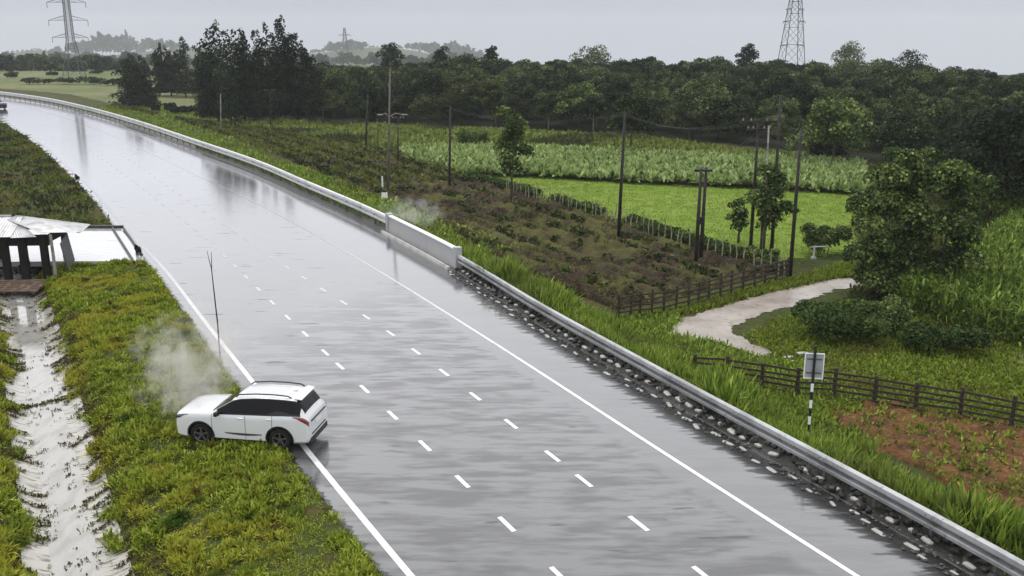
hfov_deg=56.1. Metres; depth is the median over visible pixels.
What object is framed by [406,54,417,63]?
distant tree
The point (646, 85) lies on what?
forest tree
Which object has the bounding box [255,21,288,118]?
column tree
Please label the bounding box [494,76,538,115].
forest tree
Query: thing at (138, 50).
distant tree
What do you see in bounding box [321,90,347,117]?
forest tree
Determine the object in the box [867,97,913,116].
forest tree
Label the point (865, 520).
edge stone
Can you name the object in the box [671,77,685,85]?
forest tree
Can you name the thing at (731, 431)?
kerb stone
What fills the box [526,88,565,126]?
forest tree
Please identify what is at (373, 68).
forest tree
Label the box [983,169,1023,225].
shrub
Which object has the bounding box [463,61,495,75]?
forest tree
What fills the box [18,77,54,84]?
shrub
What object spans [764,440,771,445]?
rubble stone
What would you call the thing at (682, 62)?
forest tree
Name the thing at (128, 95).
column tree
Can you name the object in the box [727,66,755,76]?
forest tree
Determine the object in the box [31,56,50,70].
distant tree
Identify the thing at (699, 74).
forest tree
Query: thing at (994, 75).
forest tree
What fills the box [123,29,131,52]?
distant tree
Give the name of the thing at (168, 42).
distant tree
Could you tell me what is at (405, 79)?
forest tree
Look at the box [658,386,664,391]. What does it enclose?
rubble stone
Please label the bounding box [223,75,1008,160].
forest floor
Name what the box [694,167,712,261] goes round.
twin pole
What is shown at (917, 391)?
wooden fence
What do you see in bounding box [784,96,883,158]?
tree
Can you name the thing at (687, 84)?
forest tree
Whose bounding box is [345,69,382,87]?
forest tree
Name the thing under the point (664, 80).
forest tree
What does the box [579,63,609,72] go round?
forest tree
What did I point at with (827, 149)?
shrub
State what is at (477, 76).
forest tree
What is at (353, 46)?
distant tree
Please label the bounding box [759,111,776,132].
forest tree
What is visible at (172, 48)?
distant tree
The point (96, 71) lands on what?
shrub
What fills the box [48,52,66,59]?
distant tree
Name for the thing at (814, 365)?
road sign
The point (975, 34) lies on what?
sky
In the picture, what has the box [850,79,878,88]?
forest tree
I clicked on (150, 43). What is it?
distant tree
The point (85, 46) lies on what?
distant tree
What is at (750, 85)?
forest tree
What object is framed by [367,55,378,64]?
distant tree
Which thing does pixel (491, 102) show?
forest tree
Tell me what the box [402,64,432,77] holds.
forest tree
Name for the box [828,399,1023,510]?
red field
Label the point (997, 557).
guardrail
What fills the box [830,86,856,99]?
forest tree
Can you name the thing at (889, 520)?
kerb stone
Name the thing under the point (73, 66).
distant tree
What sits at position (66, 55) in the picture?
distant tree
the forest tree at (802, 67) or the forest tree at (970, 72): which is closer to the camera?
the forest tree at (970, 72)
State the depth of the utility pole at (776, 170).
63.71 m
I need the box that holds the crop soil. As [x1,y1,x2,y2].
[446,167,854,192]
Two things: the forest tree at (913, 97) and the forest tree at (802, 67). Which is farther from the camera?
the forest tree at (802, 67)
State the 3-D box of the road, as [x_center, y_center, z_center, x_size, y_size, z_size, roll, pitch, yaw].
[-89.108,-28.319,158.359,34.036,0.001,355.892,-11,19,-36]
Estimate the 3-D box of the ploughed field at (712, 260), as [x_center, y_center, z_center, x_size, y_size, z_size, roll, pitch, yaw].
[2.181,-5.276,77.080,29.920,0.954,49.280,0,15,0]
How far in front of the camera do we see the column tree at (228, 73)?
157.88 m
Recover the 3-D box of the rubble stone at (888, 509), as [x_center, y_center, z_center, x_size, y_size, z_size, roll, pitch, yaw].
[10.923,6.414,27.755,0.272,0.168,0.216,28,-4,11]
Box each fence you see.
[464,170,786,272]
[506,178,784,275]
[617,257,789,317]
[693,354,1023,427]
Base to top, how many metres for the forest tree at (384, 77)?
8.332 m
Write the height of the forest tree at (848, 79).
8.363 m
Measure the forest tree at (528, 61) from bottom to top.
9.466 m
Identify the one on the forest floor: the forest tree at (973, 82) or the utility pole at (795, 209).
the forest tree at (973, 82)
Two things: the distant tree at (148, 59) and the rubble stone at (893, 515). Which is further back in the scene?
the distant tree at (148, 59)
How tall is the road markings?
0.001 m
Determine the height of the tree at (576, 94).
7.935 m
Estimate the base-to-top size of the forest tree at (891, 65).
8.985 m
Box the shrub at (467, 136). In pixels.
[456,129,489,143]
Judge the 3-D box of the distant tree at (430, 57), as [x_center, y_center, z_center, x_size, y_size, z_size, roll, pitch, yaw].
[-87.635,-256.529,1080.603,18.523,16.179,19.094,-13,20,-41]
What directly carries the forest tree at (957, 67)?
on the forest floor
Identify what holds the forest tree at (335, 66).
on the forest floor
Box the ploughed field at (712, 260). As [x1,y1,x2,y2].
[389,177,774,309]
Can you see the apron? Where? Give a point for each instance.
(93, 245)
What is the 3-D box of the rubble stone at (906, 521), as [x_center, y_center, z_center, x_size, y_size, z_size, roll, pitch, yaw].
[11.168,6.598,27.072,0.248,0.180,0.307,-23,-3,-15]
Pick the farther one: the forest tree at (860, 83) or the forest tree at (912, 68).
the forest tree at (912, 68)
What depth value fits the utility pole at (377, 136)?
120.20 m
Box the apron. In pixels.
[0,228,142,266]
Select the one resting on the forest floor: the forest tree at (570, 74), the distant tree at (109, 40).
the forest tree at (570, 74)
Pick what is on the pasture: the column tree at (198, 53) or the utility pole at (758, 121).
the utility pole at (758, 121)
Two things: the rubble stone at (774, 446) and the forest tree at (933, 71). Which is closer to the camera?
the rubble stone at (774, 446)
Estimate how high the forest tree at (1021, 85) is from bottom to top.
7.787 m
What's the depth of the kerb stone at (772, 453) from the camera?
31.39 m
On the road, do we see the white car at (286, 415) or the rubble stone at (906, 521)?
the white car at (286, 415)
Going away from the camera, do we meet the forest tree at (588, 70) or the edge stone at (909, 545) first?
the edge stone at (909, 545)
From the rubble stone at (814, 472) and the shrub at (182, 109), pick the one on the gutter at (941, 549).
the rubble stone at (814, 472)
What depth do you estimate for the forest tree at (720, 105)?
136.71 m
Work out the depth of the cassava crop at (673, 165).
104.24 m
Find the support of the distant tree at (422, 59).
on the ground at (742, 329)
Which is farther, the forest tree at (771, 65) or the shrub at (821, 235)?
the forest tree at (771, 65)
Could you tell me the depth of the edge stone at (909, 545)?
25.88 m
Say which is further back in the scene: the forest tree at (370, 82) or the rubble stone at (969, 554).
the forest tree at (370, 82)
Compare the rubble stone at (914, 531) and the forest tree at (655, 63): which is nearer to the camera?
the rubble stone at (914, 531)
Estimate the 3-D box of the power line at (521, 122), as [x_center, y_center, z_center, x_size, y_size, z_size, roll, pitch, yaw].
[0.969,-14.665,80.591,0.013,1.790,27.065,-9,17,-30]
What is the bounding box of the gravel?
[447,271,1002,575]
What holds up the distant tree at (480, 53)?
on the ground at (742, 329)
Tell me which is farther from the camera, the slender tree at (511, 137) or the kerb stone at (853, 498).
the slender tree at (511, 137)
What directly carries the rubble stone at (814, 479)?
on the gutter at (941, 549)
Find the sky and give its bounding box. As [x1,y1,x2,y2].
[0,0,1023,74]
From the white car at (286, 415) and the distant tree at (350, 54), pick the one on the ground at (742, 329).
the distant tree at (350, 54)
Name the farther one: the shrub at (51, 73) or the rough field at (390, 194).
the shrub at (51, 73)
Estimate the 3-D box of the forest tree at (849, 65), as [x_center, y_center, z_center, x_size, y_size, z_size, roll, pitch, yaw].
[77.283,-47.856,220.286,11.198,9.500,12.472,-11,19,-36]
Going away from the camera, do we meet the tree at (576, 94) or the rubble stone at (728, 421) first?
the rubble stone at (728, 421)
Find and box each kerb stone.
[663,390,670,396]
[685,402,692,407]
[727,428,735,434]
[768,451,778,456]
[850,496,858,501]
[885,517,893,523]
[921,536,933,545]
[962,561,975,570]
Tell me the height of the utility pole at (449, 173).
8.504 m
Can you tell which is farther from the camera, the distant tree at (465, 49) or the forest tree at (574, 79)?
the distant tree at (465, 49)
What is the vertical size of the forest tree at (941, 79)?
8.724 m
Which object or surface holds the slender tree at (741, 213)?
on the ground at (742, 329)
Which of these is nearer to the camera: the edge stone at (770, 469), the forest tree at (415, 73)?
the edge stone at (770, 469)
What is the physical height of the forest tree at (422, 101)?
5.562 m
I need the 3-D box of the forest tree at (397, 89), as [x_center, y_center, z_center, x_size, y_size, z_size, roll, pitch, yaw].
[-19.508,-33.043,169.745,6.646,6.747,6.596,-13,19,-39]
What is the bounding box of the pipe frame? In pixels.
[811,246,829,258]
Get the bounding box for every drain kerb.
[87,225,123,228]
[112,227,134,263]
[122,227,142,255]
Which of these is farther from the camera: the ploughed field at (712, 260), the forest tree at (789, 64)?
the forest tree at (789, 64)
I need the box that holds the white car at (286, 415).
[176,381,327,449]
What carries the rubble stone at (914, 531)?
on the gutter at (941, 549)
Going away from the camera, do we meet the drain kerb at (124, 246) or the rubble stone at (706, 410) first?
the rubble stone at (706, 410)
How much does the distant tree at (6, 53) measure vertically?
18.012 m
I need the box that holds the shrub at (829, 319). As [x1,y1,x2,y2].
[790,298,891,341]
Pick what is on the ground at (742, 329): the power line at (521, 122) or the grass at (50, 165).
the grass at (50, 165)
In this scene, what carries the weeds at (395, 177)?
on the rough field at (390, 194)
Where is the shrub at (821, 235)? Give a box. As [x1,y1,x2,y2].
[799,221,853,254]
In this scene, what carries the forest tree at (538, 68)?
on the forest floor
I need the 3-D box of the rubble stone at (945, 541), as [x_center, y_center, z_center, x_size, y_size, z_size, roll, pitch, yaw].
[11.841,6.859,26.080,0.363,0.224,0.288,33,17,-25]
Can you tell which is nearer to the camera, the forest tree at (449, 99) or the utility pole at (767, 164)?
the utility pole at (767, 164)
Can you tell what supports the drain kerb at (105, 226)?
on the apron
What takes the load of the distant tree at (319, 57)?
on the ground at (742, 329)
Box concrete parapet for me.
[381,213,461,268]
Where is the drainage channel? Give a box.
[0,266,134,575]
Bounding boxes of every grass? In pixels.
[0,120,110,224]
[67,104,1023,573]
[229,116,870,164]
[616,259,1023,513]
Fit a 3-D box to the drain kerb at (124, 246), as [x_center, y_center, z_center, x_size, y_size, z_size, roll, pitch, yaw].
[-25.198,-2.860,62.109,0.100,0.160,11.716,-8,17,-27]
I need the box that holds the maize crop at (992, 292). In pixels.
[893,204,1023,346]
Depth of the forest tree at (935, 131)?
120.59 m
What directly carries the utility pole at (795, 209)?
on the ground at (742, 329)
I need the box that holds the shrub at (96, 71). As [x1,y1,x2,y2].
[89,70,103,73]
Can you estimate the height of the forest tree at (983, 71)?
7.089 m
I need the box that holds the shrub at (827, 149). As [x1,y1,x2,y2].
[803,138,848,156]
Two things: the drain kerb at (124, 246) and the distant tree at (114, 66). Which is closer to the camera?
the drain kerb at (124, 246)
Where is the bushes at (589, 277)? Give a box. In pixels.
[114,101,764,301]
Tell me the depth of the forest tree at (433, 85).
166.08 m
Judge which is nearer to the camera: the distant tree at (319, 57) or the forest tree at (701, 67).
the forest tree at (701, 67)
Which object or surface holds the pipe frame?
on the ground at (742, 329)
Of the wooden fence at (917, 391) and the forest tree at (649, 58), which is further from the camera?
the forest tree at (649, 58)
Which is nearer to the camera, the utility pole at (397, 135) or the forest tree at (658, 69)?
the utility pole at (397, 135)
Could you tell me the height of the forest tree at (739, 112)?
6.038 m
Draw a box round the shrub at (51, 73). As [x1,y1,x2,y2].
[45,71,57,74]
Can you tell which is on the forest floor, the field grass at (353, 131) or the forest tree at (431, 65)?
the forest tree at (431, 65)
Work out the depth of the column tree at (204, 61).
178.92 m
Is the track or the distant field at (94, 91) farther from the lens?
the distant field at (94, 91)
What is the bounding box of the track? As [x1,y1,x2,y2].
[673,277,861,355]
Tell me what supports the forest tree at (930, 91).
on the forest floor
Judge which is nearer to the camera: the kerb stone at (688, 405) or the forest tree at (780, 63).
the kerb stone at (688, 405)
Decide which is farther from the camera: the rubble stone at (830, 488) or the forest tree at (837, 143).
the forest tree at (837, 143)
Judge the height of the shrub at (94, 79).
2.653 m
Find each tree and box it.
[0,53,22,70]
[0,58,13,70]
[2,51,13,55]
[17,53,35,68]
[17,61,32,70]
[25,58,40,70]
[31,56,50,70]
[34,53,45,57]
[40,58,64,70]
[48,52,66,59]
[52,46,63,51]
[52,59,71,70]
[61,52,70,59]
[67,56,86,68]
[69,41,79,52]
[69,60,85,70]
[79,41,92,52]
[82,55,96,70]
[83,54,108,70]
[90,35,99,52]
[90,61,103,69]
[95,31,106,55]
[101,56,116,69]
[105,34,114,55]
[107,61,122,70]
[108,53,152,102]
[112,35,118,54]
[115,34,124,49]
[116,38,129,51]
[116,51,139,63]
[119,56,159,106]
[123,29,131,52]
[123,59,160,106]
[130,38,137,51]
[134,41,141,52]
[137,43,145,49]
[145,53,153,65]
[146,37,156,50]
[147,42,173,95]
[152,40,165,53]
[158,44,179,95]
[164,36,197,96]
[165,40,174,47]
[168,41,175,51]
[186,58,195,65]
[190,45,208,93]
[191,24,225,121]
[192,53,221,111]
[209,19,254,122]
[219,28,265,119]
[237,30,274,119]
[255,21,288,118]
[270,15,299,119]
[277,33,313,118]
[289,46,325,119]
[303,72,343,89]
[310,88,333,120]
[312,53,329,63]
[315,60,334,68]
[315,73,353,115]
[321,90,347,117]
[323,69,349,110]
[327,45,337,51]
[330,64,344,68]
[332,42,341,53]
[334,52,349,63]
[340,65,364,78]
[342,52,353,63]
[344,39,357,49]
[344,74,388,110]
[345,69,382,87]
[346,95,370,120]
[350,55,361,63]
[355,43,363,51]
[358,86,380,119]
[360,58,368,64]
[365,51,380,63]
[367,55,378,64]
[368,67,386,74]
[369,69,396,83]
[373,90,393,120]
[375,42,405,67]
[380,66,401,72]
[385,77,414,90]
[386,94,411,122]
[388,75,413,115]
[391,82,415,117]
[392,67,423,82]
[397,62,417,67]
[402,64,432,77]
[405,72,446,119]
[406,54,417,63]
[408,93,443,124]
[411,42,420,48]
[416,57,426,62]
[419,43,428,51]
[423,60,439,69]
[427,41,439,53]
[427,53,440,62]
[429,57,468,74]
[432,46,450,62]
[435,69,456,76]
[436,93,463,123]
[437,73,482,117]
[444,94,481,123]
[445,42,456,53]
[445,81,487,119]
[448,51,457,58]
[453,40,461,54]
[453,52,485,65]
[461,71,483,109]
[462,44,470,53]
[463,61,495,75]
[463,62,481,69]
[466,66,491,74]
[468,48,476,57]
[476,50,483,58]
[476,74,507,119]
[483,45,498,59]
[483,57,514,63]
[483,90,504,124]
[490,60,512,75]
[492,93,530,118]
[493,105,534,199]
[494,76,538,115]
[498,66,524,82]
[504,59,541,76]
[504,73,549,118]
[519,59,534,64]
[526,64,543,74]
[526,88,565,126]
[530,91,564,129]
[532,61,548,73]
[533,75,554,117]
[538,63,577,76]
[543,63,569,75]
[545,59,559,64]
[546,66,578,89]
[550,73,586,120]
[550,81,607,130]
[553,71,589,88]
[553,81,583,124]
[565,58,589,68]
[569,44,613,66]
[577,94,608,132]
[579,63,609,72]
[579,65,615,89]
[584,69,612,86]
[591,73,625,121]
[594,63,616,70]
[595,90,611,127]
[596,76,635,123]
[601,71,638,108]
[601,89,663,147]
[609,59,626,70]
[621,58,655,78]
[635,71,675,120]
[639,82,674,127]
[641,56,665,65]
[643,81,662,101]
[646,60,665,68]
[652,65,669,77]
[659,99,679,132]
[662,63,695,82]
[662,84,734,137]
[662,101,715,140]
[670,82,694,97]
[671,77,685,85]
[672,60,691,66]
[673,73,731,99]
[683,60,706,72]
[687,62,724,75]
[687,79,732,120]
[690,71,721,83]
[693,56,734,65]
[696,99,737,138]
[697,71,735,83]
[705,56,732,68]
[711,63,734,75]
[717,100,763,142]
[723,79,748,97]
[725,197,749,242]
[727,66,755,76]
[731,77,758,93]
[732,66,778,90]
[734,43,762,66]
[739,86,765,111]
[742,162,799,249]
[744,60,778,78]
[756,92,803,131]
[758,72,796,114]
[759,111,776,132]
[769,81,825,133]
[770,113,796,144]
[773,59,788,68]
[779,63,794,68]
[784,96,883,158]
[788,72,820,88]
[792,64,809,71]
[800,63,841,77]
[803,81,832,91]
[804,59,832,69]
[804,84,840,118]
[807,66,833,81]
[817,121,865,147]
[822,78,843,88]
[829,58,868,70]
[830,40,865,66]
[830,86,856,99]
[834,89,877,117]
[835,70,863,87]
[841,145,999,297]
[842,108,885,133]
[847,69,870,79]
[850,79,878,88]
[853,84,884,106]
[861,107,935,154]
[863,58,898,73]
[865,66,894,84]
[866,64,892,72]
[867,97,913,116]
[876,66,924,98]
[877,63,904,71]
[882,108,940,146]
[889,80,947,100]
[889,86,931,112]
[892,49,928,66]
[904,61,937,73]
[908,71,946,88]
[912,63,942,77]
[915,95,961,141]
[921,98,1023,219]
[924,73,957,95]
[925,139,953,202]
[941,93,970,107]
[942,66,961,73]
[943,86,981,103]
[945,67,961,78]
[952,75,989,99]
[953,75,980,85]
[953,98,986,114]
[954,68,988,80]
[969,77,1022,100]
[976,69,990,73]
[978,95,1001,109]
[983,72,1003,83]
[990,90,1023,110]
[1005,74,1023,83]
[1016,80,1023,91]
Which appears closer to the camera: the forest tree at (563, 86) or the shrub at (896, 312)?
the shrub at (896, 312)
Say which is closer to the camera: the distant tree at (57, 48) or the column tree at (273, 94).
the column tree at (273, 94)
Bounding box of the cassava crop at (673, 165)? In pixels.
[396,140,871,192]
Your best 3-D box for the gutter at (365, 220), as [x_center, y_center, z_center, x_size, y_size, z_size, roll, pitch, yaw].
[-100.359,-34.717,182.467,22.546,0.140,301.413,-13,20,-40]
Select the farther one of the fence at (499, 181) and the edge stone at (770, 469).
the fence at (499, 181)
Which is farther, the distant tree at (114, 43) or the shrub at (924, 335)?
the distant tree at (114, 43)
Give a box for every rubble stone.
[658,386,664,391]
[702,407,710,413]
[725,418,732,423]
[746,431,754,436]
[750,436,758,442]
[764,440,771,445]
[771,443,777,448]
[795,461,805,466]
[810,469,821,476]
[811,477,818,481]
[826,485,836,491]
[838,491,846,498]
[853,490,862,496]
[855,500,865,509]
[858,496,865,501]
[865,508,872,512]
[885,506,894,512]
[889,512,898,518]
[903,518,913,524]
[912,528,919,534]
[916,532,924,537]
[931,533,941,542]
[941,536,950,544]
[949,546,961,554]
[962,556,970,562]
[965,552,974,557]
[977,559,989,565]
[979,565,989,572]
[986,572,996,575]
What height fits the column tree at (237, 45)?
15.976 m
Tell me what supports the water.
in the drainage channel
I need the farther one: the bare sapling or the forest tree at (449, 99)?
the forest tree at (449, 99)
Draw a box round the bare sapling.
[207,252,220,352]
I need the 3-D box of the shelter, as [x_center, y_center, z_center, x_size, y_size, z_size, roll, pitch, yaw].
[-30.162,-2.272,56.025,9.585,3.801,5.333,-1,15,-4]
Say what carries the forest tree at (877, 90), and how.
on the forest floor
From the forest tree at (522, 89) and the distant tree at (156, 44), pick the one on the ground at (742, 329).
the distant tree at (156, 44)
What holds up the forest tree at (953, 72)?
on the forest floor
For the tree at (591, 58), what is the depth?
227.48 m
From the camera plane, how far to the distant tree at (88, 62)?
395.78 m
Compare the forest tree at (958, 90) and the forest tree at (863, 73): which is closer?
the forest tree at (958, 90)
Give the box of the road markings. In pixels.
[1,101,858,575]
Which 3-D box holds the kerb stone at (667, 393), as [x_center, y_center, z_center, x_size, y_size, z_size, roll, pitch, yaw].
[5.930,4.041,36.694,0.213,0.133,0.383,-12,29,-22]
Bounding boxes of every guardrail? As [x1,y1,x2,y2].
[0,91,385,222]
[457,254,1023,575]
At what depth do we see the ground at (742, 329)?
49.31 m
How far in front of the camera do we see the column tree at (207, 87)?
160.30 m
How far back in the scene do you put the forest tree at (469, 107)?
158.69 m
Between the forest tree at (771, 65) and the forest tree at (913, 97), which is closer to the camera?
the forest tree at (913, 97)
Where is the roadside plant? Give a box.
[134,244,141,254]
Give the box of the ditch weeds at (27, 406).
[0,211,178,575]
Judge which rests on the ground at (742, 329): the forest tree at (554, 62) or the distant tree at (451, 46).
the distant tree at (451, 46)
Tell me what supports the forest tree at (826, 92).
on the forest floor
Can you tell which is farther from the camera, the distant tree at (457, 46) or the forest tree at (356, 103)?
the distant tree at (457, 46)
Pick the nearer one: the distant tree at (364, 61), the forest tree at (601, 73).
the forest tree at (601, 73)
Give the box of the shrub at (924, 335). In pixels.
[897,320,993,350]
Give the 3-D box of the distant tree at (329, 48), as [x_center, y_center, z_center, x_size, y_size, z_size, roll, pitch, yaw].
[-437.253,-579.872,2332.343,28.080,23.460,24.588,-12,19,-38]
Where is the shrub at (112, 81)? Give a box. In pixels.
[99,78,118,85]
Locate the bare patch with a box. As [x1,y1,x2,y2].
[990,349,1023,371]
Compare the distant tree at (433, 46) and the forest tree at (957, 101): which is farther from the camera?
the distant tree at (433, 46)
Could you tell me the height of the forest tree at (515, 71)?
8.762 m
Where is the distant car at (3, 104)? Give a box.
[0,100,6,108]
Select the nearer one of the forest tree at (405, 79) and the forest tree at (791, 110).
the forest tree at (791, 110)
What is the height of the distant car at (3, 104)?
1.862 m
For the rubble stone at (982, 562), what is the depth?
24.92 m
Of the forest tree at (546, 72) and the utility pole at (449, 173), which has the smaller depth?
the utility pole at (449, 173)
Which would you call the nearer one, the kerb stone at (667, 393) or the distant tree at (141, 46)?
the kerb stone at (667, 393)
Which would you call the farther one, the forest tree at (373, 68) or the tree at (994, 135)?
the forest tree at (373, 68)
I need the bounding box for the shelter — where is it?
[0,215,89,291]
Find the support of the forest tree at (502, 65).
on the forest floor
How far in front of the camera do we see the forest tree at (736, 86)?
158.53 m
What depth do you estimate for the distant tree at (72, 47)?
2382.81 m
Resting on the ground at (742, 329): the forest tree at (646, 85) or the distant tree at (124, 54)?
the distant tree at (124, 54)
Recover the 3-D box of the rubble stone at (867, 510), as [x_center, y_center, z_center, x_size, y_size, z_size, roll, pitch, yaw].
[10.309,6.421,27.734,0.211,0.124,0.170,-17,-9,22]
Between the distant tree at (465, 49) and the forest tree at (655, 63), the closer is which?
the forest tree at (655, 63)
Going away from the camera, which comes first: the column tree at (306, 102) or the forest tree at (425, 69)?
the column tree at (306, 102)
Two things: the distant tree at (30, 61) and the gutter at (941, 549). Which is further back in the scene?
the distant tree at (30, 61)
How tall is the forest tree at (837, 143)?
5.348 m
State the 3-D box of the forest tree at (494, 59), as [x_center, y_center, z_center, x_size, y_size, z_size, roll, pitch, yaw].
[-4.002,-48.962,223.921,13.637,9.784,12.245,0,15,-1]
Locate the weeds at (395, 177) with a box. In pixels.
[109,103,750,306]
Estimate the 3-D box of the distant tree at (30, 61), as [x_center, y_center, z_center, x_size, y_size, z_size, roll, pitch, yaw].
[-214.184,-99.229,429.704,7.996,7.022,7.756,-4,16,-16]
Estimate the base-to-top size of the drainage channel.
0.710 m
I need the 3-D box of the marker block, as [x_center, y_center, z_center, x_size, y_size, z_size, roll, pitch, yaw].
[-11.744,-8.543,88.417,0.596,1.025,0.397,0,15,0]
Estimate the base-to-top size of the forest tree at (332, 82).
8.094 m
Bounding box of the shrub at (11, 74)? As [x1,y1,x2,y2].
[3,71,18,77]
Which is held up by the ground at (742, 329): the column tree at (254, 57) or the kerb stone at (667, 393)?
the column tree at (254, 57)
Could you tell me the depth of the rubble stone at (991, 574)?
24.34 m
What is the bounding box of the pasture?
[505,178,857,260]
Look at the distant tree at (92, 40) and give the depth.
2474.81 m
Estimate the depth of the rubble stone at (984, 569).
24.64 m
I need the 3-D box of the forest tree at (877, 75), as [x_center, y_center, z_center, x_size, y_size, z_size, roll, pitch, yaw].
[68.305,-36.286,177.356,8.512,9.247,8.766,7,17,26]
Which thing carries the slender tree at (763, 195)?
on the pasture
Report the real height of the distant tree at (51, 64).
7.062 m
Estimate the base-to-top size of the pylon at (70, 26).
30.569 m
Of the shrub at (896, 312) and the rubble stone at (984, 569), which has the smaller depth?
the rubble stone at (984, 569)
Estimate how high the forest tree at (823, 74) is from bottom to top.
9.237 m
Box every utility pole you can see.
[220,94,221,128]
[264,89,274,126]
[365,94,367,146]
[377,68,406,189]
[377,119,378,150]
[392,116,403,158]
[448,106,450,185]
[617,111,625,236]
[741,118,776,245]
[762,125,769,244]
[770,95,781,248]
[789,129,802,276]
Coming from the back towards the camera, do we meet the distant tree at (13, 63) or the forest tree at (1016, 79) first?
the distant tree at (13, 63)
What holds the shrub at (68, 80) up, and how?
on the ground at (742, 329)
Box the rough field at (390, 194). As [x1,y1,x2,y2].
[108,101,456,203]
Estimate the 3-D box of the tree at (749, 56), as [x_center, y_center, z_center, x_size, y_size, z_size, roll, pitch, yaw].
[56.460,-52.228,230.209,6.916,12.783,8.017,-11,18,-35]
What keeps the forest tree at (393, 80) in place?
on the forest floor
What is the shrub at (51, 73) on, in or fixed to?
on the distant field at (94, 91)
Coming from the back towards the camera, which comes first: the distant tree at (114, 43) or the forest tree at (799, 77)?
the distant tree at (114, 43)
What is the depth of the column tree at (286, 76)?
162.74 m
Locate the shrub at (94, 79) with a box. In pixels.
[76,76,99,83]
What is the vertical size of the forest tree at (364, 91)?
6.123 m
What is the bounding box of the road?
[0,97,970,575]
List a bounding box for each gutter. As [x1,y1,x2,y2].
[0,96,386,232]
[452,267,1005,575]
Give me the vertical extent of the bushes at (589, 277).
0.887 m
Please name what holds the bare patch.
on the ground at (742, 329)
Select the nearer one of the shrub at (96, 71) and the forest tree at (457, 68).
the forest tree at (457, 68)
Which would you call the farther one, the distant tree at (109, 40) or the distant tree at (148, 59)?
the distant tree at (109, 40)
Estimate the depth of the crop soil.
98.48 m
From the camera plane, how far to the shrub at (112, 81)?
274.90 m
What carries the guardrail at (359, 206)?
on the gutter at (365, 220)
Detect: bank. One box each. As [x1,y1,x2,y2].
[0,352,21,564]
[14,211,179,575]
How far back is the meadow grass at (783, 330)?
43.71 m
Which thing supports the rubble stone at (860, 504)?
on the gutter at (941, 549)
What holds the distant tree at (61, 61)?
on the ground at (742, 329)
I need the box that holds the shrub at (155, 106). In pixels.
[147,102,176,111]
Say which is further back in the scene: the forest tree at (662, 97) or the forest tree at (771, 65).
the forest tree at (771, 65)
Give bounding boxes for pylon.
[46,0,88,77]
[338,28,351,64]
[778,0,804,65]
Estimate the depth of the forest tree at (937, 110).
125.75 m
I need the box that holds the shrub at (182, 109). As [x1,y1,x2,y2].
[169,105,199,112]
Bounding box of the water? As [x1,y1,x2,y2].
[0,267,103,575]
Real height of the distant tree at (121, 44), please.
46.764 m
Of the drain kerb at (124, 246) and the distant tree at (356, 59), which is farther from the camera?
the distant tree at (356, 59)
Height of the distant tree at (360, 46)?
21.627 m
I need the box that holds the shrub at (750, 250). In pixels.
[741,245,780,263]
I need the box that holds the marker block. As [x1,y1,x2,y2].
[381,190,387,199]
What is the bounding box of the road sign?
[803,345,824,432]
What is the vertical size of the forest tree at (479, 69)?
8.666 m
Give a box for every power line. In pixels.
[449,108,620,122]
[634,118,774,129]
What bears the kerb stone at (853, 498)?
on the gutter at (941, 549)
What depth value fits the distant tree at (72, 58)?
409.51 m
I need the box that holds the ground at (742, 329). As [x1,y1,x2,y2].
[0,47,1023,575]
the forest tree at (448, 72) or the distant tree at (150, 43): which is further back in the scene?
the distant tree at (150, 43)
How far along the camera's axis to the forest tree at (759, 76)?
172.81 m
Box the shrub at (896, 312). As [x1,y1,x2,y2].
[861,293,913,335]
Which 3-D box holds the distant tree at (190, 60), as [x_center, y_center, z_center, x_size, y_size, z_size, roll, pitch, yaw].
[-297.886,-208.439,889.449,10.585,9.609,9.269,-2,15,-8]
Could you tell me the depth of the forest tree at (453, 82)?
167.81 m
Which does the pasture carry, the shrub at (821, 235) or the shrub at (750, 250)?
the shrub at (821, 235)
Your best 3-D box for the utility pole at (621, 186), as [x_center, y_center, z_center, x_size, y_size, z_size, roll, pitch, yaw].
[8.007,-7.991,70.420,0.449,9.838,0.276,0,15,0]
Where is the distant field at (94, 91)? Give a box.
[0,71,251,123]
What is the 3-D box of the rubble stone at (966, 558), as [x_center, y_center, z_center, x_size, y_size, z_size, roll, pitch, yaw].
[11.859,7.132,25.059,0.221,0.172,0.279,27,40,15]
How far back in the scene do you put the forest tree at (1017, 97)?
128.12 m
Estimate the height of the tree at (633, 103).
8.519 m
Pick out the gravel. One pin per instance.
(935, 553)
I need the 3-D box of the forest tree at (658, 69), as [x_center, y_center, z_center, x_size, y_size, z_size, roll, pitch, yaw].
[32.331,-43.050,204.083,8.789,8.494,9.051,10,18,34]
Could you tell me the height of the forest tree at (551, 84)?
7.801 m
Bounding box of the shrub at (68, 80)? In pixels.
[51,77,78,82]
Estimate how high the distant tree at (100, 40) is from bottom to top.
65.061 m
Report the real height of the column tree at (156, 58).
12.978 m
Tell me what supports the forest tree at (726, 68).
on the forest floor
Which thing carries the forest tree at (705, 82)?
on the forest floor
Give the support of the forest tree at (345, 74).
on the forest floor
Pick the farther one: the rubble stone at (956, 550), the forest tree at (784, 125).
the forest tree at (784, 125)
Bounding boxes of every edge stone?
[766,467,776,472]
[860,518,870,523]
[871,528,885,536]
[903,542,919,550]
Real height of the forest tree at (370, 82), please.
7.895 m
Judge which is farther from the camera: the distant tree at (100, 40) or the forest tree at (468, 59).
the distant tree at (100, 40)

